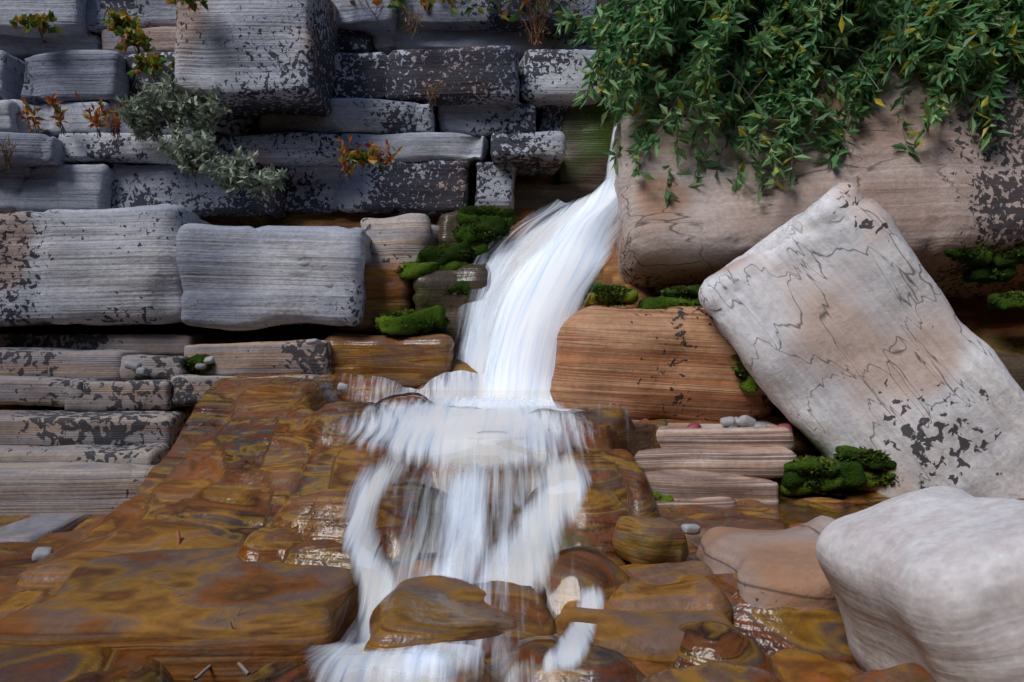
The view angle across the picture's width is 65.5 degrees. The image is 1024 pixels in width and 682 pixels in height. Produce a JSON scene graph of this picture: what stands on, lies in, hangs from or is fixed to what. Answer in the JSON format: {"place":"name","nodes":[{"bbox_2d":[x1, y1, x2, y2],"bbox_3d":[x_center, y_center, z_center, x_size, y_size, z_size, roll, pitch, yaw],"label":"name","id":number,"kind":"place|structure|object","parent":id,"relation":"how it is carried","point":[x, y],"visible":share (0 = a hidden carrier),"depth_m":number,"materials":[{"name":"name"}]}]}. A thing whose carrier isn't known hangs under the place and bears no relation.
{"place":"outdoors","nodes":[
{"label":"outdoors","id":0,"kind":"place"},
{"bbox_2d":[0,149,1023,681],"bbox_3d":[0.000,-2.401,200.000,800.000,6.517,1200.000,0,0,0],"label":"terrain","id":1,"kind":"structure","parent":0,"point":[268,469],"depth_m":2.50,"materials":[{"name":"brown stone"}]},
{"bbox_2d":[0,213,439,542],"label":"grey brown slabs","id":2,"kind":"structure","parent":1,"relation":"on","point":[102,442],"depth_m":3.62,"materials":[{"name":"grey stone"}]},
{"bbox_2d":[0,0,601,330],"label":"grey cliff blocks","id":3,"kind":"structure","parent":2,"relation":"on","point":[105,229],"depth_m":4.55,"materials":[{"name":"grey stone"}]},
{"bbox_2d":[112,71,287,199],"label":"sage leaves","id":4,"kind":"object","parent":3,"relation":"on","point":[203,119],"visible":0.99,"depth_m":4.19,"materials":[{"name":"green plant"}]},
{"bbox_2d":[19,90,402,175],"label":"autumn plant leaves","id":5,"kind":"object","parent":3,"relation":"on","point":[115,121],"visible":0.93,"depth_m":4.36,"materials":[{"name":"orange plant"}]},
{"bbox_2d":[0,262,736,681],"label":"rocks","id":6,"kind":"object","parent":1,"relation":"on","point":[112,594],"visible":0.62,"depth_m":1.76,"materials":[{"name":"brown stone"}]},
{"bbox_2d":[176,0,550,545],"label":"orange twigs","id":7,"kind":"object","parent":6,"relation":"on","point":[537,37],"visible":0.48,"depth_m":4.83,"materials":[{"name":"brown plant"}]},
{"bbox_2d":[120,17,952,681],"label":"dead grey twigs","id":8,"kind":"object","parent":6,"relation":"on","point":[194,173],"visible":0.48,"depth_m":4.05,"materials":[{"name":"grey plant"}]},
{"bbox_2d":[32,339,767,561],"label":"grey pebbles","id":9,"kind":"object","parent":1,"relation":"on","point":[39,553],"visible":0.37,"depth_m":3.31,"materials":[{"name":"grey stone"}]},
{"bbox_2d":[0,0,1022,187],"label":"shrub branches","id":10,"kind":"object","parent":1,"relation":"on","point":[432,103],"visible":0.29,"depth_m":4.11,"materials":[{"name":"plant"}]},
{"bbox_2d":[0,0,550,163],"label":"plant","id":11,"kind":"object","parent":10,"relation":"on","point":[521,14],"depth_m":4.57,"materials":[{"name":"plant"}]},
{"bbox_2d":[9,0,580,173],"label":"broad-leaved plants","id":12,"kind":"object","parent":10,"relation":"attached to","point":[122,24],"visible":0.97,"depth_m":4.41,"materials":[{"name":"green plant"}]},
{"bbox_2d":[552,0,1023,206],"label":"willow shrub leaves","id":13,"kind":"object","parent":10,"relation":"attached to","point":[715,48],"visible":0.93,"depth_m":3.96,"materials":[{"name":"green plant"}]},
{"bbox_2d":[175,204,1023,500],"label":"moss tufts","id":14,"kind":"object","parent":1,"relation":"on","point":[625,290],"visible":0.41,"depth_m":3.92,"materials":[{"name":"green plant"}]},
{"bbox_2d":[185,206,1023,501],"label":"moss cushions","id":15,"kind":"object","parent":1,"relation":"on","point":[854,474],"visible":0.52,"depth_m":3.90,"materials":[{"name":"green plant"}]},
{"bbox_2d":[316,123,895,681],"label":"waterfall","id":16,"kind":"structure","parent":1,"relation":"on","point":[498,407],"depth_m":2.59,"materials":[{"name":"water"}]},
{"bbox_2d":[550,306,773,420],"bbox_3d":[0.705,0.125,3.749,1.021,0.590,0.705,0,0,7],"label":"rock","id":17,"kind":"object","parent":1,"relation":"on","point":[677,362],"visible":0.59,"depth_m":3.43,"materials":[{"name":"brown stone"}]},
{"bbox_2d":[631,419,796,508],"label":"pink slabs","id":18,"kind":"structure","parent":1,"relation":"on","point":[718,465],"depth_m":3.07,"materials":[{"name":"stone"}]},
{"bbox_2d":[640,419,792,432],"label":"pebbles","id":19,"kind":"object","parent":1,"relation":"on","point":[698,426],"visible":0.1,"depth_m":3.26,"materials":[{"name":"grey stone"}]},
{"bbox_2d":[412,0,1023,415],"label":"wet dark rocks","id":20,"kind":"object","parent":1,"relation":"on","point":[582,170],"visible":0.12,"depth_m":4.85,"materials":[{"name":"black stone"}]},
{"bbox_2d":[611,36,1023,610],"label":"tan boulders","id":21,"kind":"object","parent":1,"relation":"on","point":[954,187],"visible":0.33,"depth_m":3.97,"materials":[{"name":"beige stone"}]},
{"bbox_2d":[698,182,1023,498],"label":"white boulders","id":22,"kind":"object","parent":1,"relation":"on","point":[837,322],"visible":0.83,"depth_m":3.10,"materials":[{"name":"white stone"}]},
{"bbox_2d":[816,486,1023,681],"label":"pale boulder","id":23,"kind":"object","parent":1,"relation":"on","point":[930,580],"visible":0.97,"depth_m":1.36,"materials":[{"name":"white stone"}]}
]}

